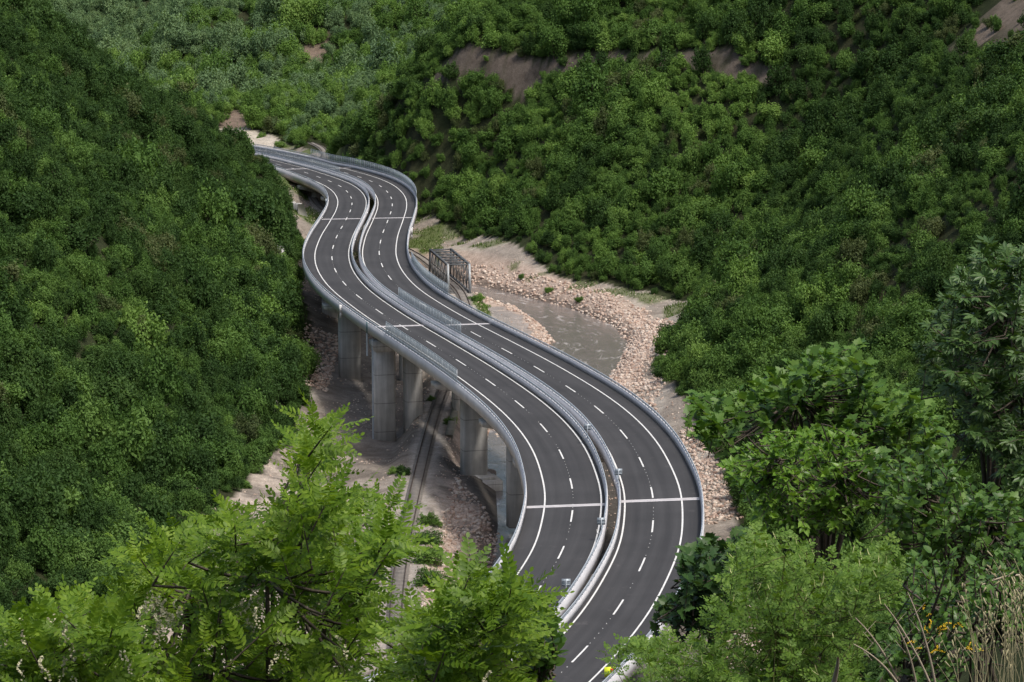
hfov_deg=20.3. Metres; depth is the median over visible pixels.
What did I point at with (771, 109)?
deciduous tree
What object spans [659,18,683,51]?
deciduous tree
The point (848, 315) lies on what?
deciduous tree
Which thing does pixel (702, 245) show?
deciduous tree
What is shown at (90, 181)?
deciduous tree
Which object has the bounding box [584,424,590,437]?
road sign
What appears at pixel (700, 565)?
maple sapling
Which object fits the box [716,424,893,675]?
vine shrub
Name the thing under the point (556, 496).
motorway viaduct
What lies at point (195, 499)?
deciduous tree
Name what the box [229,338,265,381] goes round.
deciduous tree
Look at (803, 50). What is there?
deciduous tree
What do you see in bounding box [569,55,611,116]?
deciduous tree
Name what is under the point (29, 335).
deciduous tree
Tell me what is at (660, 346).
deciduous tree
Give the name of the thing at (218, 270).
deciduous tree
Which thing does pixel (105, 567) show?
deciduous tree
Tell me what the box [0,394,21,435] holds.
deciduous tree
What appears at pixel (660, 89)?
deciduous tree
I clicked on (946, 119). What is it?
deciduous tree
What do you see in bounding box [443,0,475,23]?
deciduous tree
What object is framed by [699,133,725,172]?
deciduous tree
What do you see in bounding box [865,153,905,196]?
deciduous tree
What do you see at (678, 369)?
deciduous tree
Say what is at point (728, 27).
deciduous tree
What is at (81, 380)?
deciduous tree
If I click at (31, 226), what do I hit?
deciduous tree
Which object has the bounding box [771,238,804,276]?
deciduous tree
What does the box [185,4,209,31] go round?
deciduous tree
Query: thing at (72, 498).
deciduous tree
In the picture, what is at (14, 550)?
deciduous tree
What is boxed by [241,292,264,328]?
deciduous tree
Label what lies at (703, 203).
deciduous tree
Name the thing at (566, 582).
road sign
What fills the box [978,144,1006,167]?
deciduous tree
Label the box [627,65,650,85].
deciduous tree
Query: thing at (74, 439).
deciduous tree
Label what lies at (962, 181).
deciduous tree
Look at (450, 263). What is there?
railway truss bridge
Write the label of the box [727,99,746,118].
deciduous tree
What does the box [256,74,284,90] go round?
deciduous tree
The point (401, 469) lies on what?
bush
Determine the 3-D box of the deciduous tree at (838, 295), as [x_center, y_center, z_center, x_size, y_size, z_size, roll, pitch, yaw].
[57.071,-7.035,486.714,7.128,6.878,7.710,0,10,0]
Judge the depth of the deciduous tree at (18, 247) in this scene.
484.20 m
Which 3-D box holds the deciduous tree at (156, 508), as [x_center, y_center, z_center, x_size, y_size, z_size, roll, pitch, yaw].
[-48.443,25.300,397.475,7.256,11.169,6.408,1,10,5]
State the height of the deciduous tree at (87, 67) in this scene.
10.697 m
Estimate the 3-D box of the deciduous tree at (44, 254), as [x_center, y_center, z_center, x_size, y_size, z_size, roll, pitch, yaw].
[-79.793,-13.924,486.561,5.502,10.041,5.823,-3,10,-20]
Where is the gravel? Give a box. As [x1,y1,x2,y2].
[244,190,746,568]
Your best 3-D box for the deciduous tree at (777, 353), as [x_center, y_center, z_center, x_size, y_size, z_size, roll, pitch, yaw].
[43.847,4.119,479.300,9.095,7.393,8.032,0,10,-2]
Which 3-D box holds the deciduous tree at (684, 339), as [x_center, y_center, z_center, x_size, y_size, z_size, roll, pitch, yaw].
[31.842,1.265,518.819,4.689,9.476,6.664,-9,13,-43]
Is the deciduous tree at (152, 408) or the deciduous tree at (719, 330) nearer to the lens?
the deciduous tree at (152, 408)
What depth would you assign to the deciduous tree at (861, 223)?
517.91 m
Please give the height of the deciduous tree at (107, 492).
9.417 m
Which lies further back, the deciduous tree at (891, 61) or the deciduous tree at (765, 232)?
the deciduous tree at (891, 61)
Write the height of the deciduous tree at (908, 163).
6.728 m
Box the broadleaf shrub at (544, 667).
[516,608,568,681]
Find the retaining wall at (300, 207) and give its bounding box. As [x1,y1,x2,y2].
[293,201,307,216]
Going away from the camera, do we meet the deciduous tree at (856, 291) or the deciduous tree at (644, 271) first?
the deciduous tree at (856, 291)
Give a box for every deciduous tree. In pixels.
[0,113,17,154]
[0,218,17,236]
[0,258,23,290]
[0,259,12,300]
[0,281,32,330]
[0,302,14,344]
[0,332,30,369]
[0,380,27,406]
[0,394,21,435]
[0,475,43,542]
[0,494,18,559]
[0,494,27,539]
[1,362,33,405]
[2,435,27,470]
[3,232,32,264]
[3,539,31,563]
[4,344,46,391]
[6,543,40,572]
[11,319,40,351]
[11,457,65,516]
[12,148,39,182]
[14,416,54,460]
[14,500,55,544]
[18,0,58,38]
[21,298,48,320]
[21,483,71,540]
[22,215,47,233]
[23,441,52,460]
[26,345,64,369]
[28,231,59,272]
[28,392,79,439]
[30,280,55,304]
[35,318,65,358]
[35,481,85,519]
[36,407,80,449]
[37,216,69,239]
[39,189,59,220]
[41,169,77,214]
[43,155,67,180]
[44,303,67,336]
[44,439,73,466]
[46,451,91,500]
[47,520,94,559]
[50,373,91,413]
[51,408,88,462]
[52,362,93,404]
[55,351,74,367]
[57,72,83,91]
[57,533,99,571]
[64,141,92,171]
[65,26,88,49]
[67,50,93,77]
[67,115,92,142]
[67,278,100,327]
[67,492,111,537]
[68,560,99,585]
[70,385,117,452]
[71,352,109,373]
[73,521,110,545]
[78,423,104,461]
[80,169,105,197]
[80,209,103,238]
[81,258,109,290]
[82,553,117,585]
[85,193,114,234]
[85,431,127,479]
[88,476,125,504]
[90,187,124,210]
[90,315,116,340]
[90,397,116,412]
[93,366,140,414]
[97,350,129,383]
[101,452,132,486]
[103,251,123,273]
[105,240,135,269]
[106,148,141,182]
[109,0,133,27]
[110,275,134,304]
[111,466,146,511]
[118,222,146,251]
[119,131,166,180]
[125,398,169,425]
[126,160,160,198]
[126,264,154,300]
[127,98,161,129]
[134,390,166,424]
[135,339,186,406]
[140,483,190,526]
[142,270,175,315]
[144,120,175,140]
[148,223,177,252]
[151,297,179,327]
[156,5,186,51]
[162,425,197,470]
[164,407,199,447]
[166,475,197,491]
[169,189,199,221]
[171,108,197,149]
[172,240,202,271]
[172,405,217,446]
[176,316,211,359]
[178,218,206,246]
[179,383,203,415]
[180,247,216,315]
[183,487,205,513]
[184,442,219,494]
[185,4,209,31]
[192,169,224,198]
[195,432,236,471]
[195,465,220,501]
[197,43,234,78]
[197,352,221,383]
[197,405,224,437]
[202,252,227,286]
[204,23,227,53]
[204,140,222,166]
[206,223,230,253]
[210,323,249,363]
[215,468,232,486]
[220,39,241,63]
[220,447,244,478]
[223,235,258,263]
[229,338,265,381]
[230,351,257,384]
[231,409,264,443]
[234,378,271,423]
[239,101,262,128]
[240,283,272,300]
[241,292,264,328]
[241,441,266,473]
[250,433,277,457]
[253,341,285,363]
[254,185,290,244]
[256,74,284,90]
[257,0,287,25]
[262,18,289,48]
[263,358,296,402]
[270,282,307,333]
[271,358,304,389]
[273,268,303,293]
[274,424,293,445]
[280,334,310,348]
[314,0,337,25]
[359,114,378,140]
[404,0,428,25]
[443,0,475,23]
[455,125,478,147]
[459,132,480,165]
[465,180,492,220]
[476,129,495,143]
[477,204,505,229]
[479,26,502,49]
[482,82,504,117]
[492,118,519,161]
[497,184,525,217]
[516,121,538,147]
[520,139,543,168]
[534,14,566,47]
[541,22,567,59]
[557,154,586,173]
[557,193,584,228]
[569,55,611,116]
[579,18,601,49]
[579,139,608,160]
[582,193,611,226]
[595,28,619,52]
[595,171,617,194]
[597,249,617,276]
[600,139,626,165]
[603,88,631,112]
[603,101,629,131]
[606,115,631,140]
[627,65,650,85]
[632,155,650,168]
[632,254,655,285]
[638,15,665,45]
[638,83,658,112]
[640,73,671,107]
[646,163,681,201]
[653,258,676,288]
[653,326,670,353]
[654,47,677,72]
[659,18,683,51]
[660,103,679,132]
[668,199,697,236]
[669,261,697,292]
[670,316,706,352]
[671,353,689,381]
[673,301,716,328]
[675,323,702,360]
[681,137,702,176]
[683,222,719,268]
[689,42,713,72]
[694,7,715,43]
[694,192,719,218]
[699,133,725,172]
[703,341,740,384]
[707,153,750,199]
[708,312,732,344]
[709,204,736,234]
[720,5,746,45]
[725,251,761,297]
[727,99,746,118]
[732,19,758,52]
[736,127,756,151]
[737,170,756,192]
[740,330,779,372]
[746,0,775,40]
[747,168,774,192]
[749,341,795,371]
[757,101,781,122]
[757,213,787,251]
[757,242,783,278]
[759,272,787,293]
[762,317,794,336]
[765,56,791,95]
[771,5,796,42]
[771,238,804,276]
[773,315,807,348]
[775,124,803,151]
[783,128,809,158]
[784,226,806,247]
[787,78,808,105]
[795,41,817,65]
[796,142,827,177]
[802,101,829,143]
[807,0,831,22]
[810,25,836,45]
[814,170,842,205]
[824,94,846,136]
[828,280,861,309]
[830,218,856,248]
[830,299,858,331]
[835,254,863,290]
[837,18,856,38]
[841,181,876,221]
[846,271,875,305]
[852,214,884,238]
[854,38,877,84]
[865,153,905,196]
[871,179,902,209]
[872,40,909,77]
[880,297,910,333]
[891,251,912,269]
[897,1,919,29]
[898,152,918,173]
[903,169,933,197]
[904,54,923,80]
[908,224,937,260]
[935,97,963,136]
[942,137,974,176]
[953,31,973,57]
[954,174,971,194]
[960,102,1007,138]
[976,71,1018,108]
[977,34,1021,65]
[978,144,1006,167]
[984,104,1014,135]
[986,113,1007,146]
[987,205,1008,220]
[997,39,1022,75]
[1003,148,1023,222]
[1004,27,1023,53]
[1006,77,1023,124]
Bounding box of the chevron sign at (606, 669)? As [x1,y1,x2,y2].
[604,667,615,676]
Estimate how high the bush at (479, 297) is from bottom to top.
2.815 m
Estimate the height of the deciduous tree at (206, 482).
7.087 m
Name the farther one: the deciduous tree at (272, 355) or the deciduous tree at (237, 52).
the deciduous tree at (237, 52)
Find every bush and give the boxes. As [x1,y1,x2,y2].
[221,484,232,491]
[243,480,252,488]
[256,132,266,137]
[273,139,286,147]
[293,139,308,147]
[387,465,397,474]
[395,464,410,476]
[410,565,447,586]
[411,542,444,567]
[413,527,446,545]
[414,511,444,527]
[427,395,435,400]
[442,417,454,424]
[468,295,478,301]
[473,293,485,300]
[543,287,552,293]
[573,296,583,302]
[595,520,909,681]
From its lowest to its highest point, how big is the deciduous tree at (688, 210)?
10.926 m
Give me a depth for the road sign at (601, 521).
333.45 m
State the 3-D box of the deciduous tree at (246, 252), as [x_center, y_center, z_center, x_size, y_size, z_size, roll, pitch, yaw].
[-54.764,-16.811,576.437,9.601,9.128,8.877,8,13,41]
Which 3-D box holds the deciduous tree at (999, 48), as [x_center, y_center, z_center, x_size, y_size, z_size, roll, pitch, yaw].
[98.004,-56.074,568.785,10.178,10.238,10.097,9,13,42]
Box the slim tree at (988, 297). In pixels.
[910,235,1023,681]
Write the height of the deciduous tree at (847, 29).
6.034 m
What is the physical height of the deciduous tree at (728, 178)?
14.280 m
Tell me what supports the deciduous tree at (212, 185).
on the terrain at (516, 74)
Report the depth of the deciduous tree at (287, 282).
567.86 m
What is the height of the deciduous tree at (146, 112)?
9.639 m
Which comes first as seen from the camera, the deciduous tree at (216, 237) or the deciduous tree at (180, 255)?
the deciduous tree at (180, 255)
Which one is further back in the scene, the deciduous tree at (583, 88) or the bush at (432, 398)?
the deciduous tree at (583, 88)
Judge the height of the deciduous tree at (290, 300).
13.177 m
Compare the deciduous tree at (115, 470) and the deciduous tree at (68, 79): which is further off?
the deciduous tree at (68, 79)
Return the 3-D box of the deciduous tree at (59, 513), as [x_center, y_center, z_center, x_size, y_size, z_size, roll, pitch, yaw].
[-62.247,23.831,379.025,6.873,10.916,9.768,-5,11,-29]
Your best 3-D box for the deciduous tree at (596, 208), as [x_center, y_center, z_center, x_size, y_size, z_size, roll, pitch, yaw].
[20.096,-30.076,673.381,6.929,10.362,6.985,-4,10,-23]
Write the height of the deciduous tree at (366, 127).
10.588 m
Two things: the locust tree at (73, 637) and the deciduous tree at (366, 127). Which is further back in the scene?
the deciduous tree at (366, 127)
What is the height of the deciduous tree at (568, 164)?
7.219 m
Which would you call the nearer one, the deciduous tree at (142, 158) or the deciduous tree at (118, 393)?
the deciduous tree at (118, 393)
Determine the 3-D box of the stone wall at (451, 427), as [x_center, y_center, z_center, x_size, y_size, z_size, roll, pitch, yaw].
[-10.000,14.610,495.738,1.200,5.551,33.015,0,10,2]
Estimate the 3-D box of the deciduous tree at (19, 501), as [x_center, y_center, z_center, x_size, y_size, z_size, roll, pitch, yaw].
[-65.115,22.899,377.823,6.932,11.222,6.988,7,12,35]
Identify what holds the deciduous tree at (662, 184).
on the terrain at (516, 74)
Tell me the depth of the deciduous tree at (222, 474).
432.77 m
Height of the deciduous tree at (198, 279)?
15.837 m
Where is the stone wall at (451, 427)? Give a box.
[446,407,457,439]
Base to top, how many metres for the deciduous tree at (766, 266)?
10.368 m
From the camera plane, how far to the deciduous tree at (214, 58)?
1049.85 m
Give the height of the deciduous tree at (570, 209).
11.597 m
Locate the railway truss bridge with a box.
[429,248,470,293]
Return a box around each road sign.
[561,579,570,595]
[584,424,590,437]
[597,518,604,533]
[614,469,621,483]
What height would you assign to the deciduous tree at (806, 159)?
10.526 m
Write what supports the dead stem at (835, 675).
on the terrain at (516, 74)
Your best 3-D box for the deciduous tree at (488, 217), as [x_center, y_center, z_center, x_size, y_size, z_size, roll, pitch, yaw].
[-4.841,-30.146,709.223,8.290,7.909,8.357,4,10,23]
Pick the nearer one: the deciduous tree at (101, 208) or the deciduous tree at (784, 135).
the deciduous tree at (101, 208)
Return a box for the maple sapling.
[649,525,751,668]
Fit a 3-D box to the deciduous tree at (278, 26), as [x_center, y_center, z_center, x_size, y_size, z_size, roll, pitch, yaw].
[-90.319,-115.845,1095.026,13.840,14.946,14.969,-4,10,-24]
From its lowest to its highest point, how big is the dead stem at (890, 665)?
0.346 m
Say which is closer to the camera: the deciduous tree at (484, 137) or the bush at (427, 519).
the bush at (427, 519)
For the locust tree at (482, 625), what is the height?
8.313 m
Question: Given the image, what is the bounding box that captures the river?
[462,281,627,566]
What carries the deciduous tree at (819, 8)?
on the terrain at (516, 74)
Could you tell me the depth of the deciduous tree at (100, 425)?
429.40 m
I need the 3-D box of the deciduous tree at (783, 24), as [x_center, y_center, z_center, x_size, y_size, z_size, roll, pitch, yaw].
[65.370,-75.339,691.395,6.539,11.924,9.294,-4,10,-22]
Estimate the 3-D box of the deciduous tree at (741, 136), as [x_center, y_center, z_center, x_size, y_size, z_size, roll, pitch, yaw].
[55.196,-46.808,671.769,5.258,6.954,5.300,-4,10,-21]
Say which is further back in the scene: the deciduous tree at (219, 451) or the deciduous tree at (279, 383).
the deciduous tree at (279, 383)
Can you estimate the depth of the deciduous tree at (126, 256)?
511.44 m
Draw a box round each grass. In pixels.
[282,176,689,318]
[931,550,1023,681]
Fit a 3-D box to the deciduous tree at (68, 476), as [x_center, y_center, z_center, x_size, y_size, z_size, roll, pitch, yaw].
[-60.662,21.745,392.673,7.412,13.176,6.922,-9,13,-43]
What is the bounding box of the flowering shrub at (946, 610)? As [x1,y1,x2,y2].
[863,544,1023,681]
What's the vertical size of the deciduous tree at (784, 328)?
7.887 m
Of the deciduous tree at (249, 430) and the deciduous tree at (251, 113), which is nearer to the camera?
the deciduous tree at (249, 430)
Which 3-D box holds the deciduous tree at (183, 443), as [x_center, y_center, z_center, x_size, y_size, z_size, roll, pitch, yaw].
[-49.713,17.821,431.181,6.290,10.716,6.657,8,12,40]
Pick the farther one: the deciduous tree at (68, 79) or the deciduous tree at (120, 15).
the deciduous tree at (120, 15)
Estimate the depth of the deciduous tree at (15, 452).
406.46 m
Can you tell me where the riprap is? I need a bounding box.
[302,260,764,674]
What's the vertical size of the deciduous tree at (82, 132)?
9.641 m
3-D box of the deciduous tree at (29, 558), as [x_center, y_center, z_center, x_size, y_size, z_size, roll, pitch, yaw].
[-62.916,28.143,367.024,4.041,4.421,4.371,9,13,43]
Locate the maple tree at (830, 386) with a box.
[681,337,955,663]
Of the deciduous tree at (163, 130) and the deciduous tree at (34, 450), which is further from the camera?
the deciduous tree at (163, 130)
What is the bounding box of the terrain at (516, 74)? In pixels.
[0,0,1023,681]
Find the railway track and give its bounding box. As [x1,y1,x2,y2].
[306,142,473,660]
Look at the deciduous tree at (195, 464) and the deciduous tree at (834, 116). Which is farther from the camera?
the deciduous tree at (834, 116)
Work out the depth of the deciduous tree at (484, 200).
719.12 m
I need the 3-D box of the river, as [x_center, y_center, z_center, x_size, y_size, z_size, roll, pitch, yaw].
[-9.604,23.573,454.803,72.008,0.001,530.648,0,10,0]
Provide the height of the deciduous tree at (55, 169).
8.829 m
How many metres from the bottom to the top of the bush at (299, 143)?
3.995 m
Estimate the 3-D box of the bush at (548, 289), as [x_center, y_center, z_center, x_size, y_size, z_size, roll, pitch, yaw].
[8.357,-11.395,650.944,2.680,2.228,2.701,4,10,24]
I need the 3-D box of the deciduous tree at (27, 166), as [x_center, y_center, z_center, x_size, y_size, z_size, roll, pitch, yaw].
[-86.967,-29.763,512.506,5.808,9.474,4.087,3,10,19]
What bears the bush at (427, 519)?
on the terrain at (516, 74)
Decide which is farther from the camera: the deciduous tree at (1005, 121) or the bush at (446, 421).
the deciduous tree at (1005, 121)
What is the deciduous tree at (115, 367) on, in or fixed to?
on the terrain at (516, 74)
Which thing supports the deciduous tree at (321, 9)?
on the terrain at (516, 74)
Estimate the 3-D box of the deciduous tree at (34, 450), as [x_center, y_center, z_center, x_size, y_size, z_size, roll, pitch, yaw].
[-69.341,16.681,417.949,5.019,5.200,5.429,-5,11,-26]
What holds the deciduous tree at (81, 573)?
on the terrain at (516, 74)
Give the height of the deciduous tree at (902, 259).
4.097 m
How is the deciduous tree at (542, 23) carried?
on the terrain at (516, 74)
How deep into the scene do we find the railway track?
461.94 m
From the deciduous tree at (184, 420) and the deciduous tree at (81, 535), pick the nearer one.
the deciduous tree at (81, 535)
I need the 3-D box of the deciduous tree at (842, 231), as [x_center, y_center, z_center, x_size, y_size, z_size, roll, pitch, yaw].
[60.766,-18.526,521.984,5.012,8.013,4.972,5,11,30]
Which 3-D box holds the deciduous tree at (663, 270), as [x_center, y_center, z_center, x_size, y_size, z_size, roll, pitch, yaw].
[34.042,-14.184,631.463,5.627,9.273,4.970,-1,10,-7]
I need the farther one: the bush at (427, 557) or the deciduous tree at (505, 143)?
the deciduous tree at (505, 143)
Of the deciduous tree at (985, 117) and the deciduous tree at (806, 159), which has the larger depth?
the deciduous tree at (806, 159)
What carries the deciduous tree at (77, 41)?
on the terrain at (516, 74)
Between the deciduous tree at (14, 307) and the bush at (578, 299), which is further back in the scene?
the bush at (578, 299)
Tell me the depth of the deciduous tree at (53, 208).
507.47 m
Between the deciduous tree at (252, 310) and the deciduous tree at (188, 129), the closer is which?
the deciduous tree at (252, 310)
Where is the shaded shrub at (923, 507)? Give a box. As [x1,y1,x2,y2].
[855,444,1023,681]
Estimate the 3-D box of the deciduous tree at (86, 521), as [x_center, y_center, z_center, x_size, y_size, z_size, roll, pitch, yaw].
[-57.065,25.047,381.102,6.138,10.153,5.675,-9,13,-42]
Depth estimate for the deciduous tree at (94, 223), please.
513.82 m
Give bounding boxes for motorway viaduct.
[253,144,703,681]
[254,152,607,680]
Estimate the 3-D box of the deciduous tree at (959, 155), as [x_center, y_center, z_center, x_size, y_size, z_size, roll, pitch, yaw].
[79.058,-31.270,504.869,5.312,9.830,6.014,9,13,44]
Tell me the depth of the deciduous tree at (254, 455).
446.94 m
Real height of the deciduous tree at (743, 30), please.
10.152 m
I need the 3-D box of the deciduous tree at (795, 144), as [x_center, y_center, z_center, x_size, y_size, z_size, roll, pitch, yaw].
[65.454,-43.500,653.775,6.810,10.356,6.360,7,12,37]
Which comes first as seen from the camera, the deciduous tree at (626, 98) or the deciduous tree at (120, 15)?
the deciduous tree at (626, 98)
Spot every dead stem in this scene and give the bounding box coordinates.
[831,657,838,681]
[853,641,897,681]
[855,618,897,679]
[884,604,930,681]
[896,626,918,681]
[907,592,935,681]
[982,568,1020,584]
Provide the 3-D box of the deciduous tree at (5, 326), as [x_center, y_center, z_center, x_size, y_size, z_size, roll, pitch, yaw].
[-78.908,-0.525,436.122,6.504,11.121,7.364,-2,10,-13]
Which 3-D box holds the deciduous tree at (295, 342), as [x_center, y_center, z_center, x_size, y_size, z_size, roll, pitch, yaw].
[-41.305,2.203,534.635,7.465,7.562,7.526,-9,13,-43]
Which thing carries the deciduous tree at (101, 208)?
on the terrain at (516, 74)
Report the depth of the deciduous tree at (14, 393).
423.30 m
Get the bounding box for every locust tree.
[0,574,164,681]
[92,386,434,681]
[363,532,574,681]
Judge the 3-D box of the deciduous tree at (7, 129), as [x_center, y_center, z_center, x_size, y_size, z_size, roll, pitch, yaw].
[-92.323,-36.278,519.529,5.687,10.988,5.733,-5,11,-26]
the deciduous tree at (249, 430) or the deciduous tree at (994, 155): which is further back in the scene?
the deciduous tree at (994, 155)
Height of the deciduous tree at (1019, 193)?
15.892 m
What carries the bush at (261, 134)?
on the terrain at (516, 74)
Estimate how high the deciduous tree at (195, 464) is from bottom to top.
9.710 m
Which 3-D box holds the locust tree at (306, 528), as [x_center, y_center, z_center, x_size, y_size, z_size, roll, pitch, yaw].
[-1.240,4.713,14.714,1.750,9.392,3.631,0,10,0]
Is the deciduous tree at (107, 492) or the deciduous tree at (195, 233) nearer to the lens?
the deciduous tree at (107, 492)
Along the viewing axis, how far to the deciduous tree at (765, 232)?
586.01 m
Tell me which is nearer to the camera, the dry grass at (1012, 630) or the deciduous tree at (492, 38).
the dry grass at (1012, 630)
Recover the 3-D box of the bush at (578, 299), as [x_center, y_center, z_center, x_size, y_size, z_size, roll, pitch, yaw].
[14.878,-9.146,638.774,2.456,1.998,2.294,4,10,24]
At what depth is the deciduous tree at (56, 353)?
439.99 m
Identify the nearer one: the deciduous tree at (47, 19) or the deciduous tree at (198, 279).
the deciduous tree at (198, 279)
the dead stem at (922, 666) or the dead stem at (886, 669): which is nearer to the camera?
the dead stem at (886, 669)
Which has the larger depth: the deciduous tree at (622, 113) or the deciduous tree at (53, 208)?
the deciduous tree at (622, 113)
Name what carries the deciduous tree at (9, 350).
on the terrain at (516, 74)
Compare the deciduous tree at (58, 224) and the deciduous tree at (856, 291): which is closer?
the deciduous tree at (856, 291)
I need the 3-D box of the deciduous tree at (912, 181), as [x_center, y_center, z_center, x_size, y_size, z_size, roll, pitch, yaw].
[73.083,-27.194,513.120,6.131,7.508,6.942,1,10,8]
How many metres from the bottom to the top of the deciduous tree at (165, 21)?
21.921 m
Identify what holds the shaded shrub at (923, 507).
on the terrain at (516, 74)
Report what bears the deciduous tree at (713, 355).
on the terrain at (516, 74)
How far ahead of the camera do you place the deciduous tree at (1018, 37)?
564.27 m
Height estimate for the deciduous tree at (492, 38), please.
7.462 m
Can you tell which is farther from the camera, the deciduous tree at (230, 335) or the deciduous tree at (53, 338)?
the deciduous tree at (230, 335)
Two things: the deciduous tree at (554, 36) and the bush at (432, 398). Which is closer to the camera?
the bush at (432, 398)
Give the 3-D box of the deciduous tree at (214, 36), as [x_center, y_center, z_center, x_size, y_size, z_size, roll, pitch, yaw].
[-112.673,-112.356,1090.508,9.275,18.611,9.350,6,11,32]
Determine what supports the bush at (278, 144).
on the terrain at (516, 74)
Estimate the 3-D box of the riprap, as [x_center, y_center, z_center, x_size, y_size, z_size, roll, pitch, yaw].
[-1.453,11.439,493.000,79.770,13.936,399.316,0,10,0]
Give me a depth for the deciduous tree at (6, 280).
454.66 m
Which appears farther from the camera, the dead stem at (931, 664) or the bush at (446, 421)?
the bush at (446, 421)
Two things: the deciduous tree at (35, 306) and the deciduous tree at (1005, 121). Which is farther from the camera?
the deciduous tree at (1005, 121)
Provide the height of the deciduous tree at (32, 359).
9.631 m
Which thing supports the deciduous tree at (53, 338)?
on the terrain at (516, 74)
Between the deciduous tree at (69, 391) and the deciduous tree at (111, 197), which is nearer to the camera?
the deciduous tree at (69, 391)
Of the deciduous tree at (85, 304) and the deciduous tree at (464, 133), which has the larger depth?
the deciduous tree at (464, 133)
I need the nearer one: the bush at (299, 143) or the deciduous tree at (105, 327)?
the deciduous tree at (105, 327)
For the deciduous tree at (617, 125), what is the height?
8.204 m
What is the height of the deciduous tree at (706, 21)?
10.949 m
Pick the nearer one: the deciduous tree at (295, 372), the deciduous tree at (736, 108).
the deciduous tree at (295, 372)
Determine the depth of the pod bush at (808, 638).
16.10 m
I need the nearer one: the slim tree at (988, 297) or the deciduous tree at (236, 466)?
the slim tree at (988, 297)
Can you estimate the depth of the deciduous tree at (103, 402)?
444.73 m
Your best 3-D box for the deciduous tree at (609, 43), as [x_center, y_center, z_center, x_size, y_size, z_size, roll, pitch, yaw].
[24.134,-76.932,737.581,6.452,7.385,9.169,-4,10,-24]
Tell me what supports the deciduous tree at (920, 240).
on the terrain at (516, 74)
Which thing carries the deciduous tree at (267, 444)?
on the terrain at (516, 74)
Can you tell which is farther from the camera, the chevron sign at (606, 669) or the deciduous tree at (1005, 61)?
the deciduous tree at (1005, 61)
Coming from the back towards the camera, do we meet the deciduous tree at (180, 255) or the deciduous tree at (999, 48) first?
the deciduous tree at (999, 48)
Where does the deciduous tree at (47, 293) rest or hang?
on the terrain at (516, 74)
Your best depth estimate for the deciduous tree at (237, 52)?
1083.41 m
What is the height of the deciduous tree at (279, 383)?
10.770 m
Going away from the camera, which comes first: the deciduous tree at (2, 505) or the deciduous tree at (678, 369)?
the deciduous tree at (2, 505)
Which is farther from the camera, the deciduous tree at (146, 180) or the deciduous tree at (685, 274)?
the deciduous tree at (685, 274)

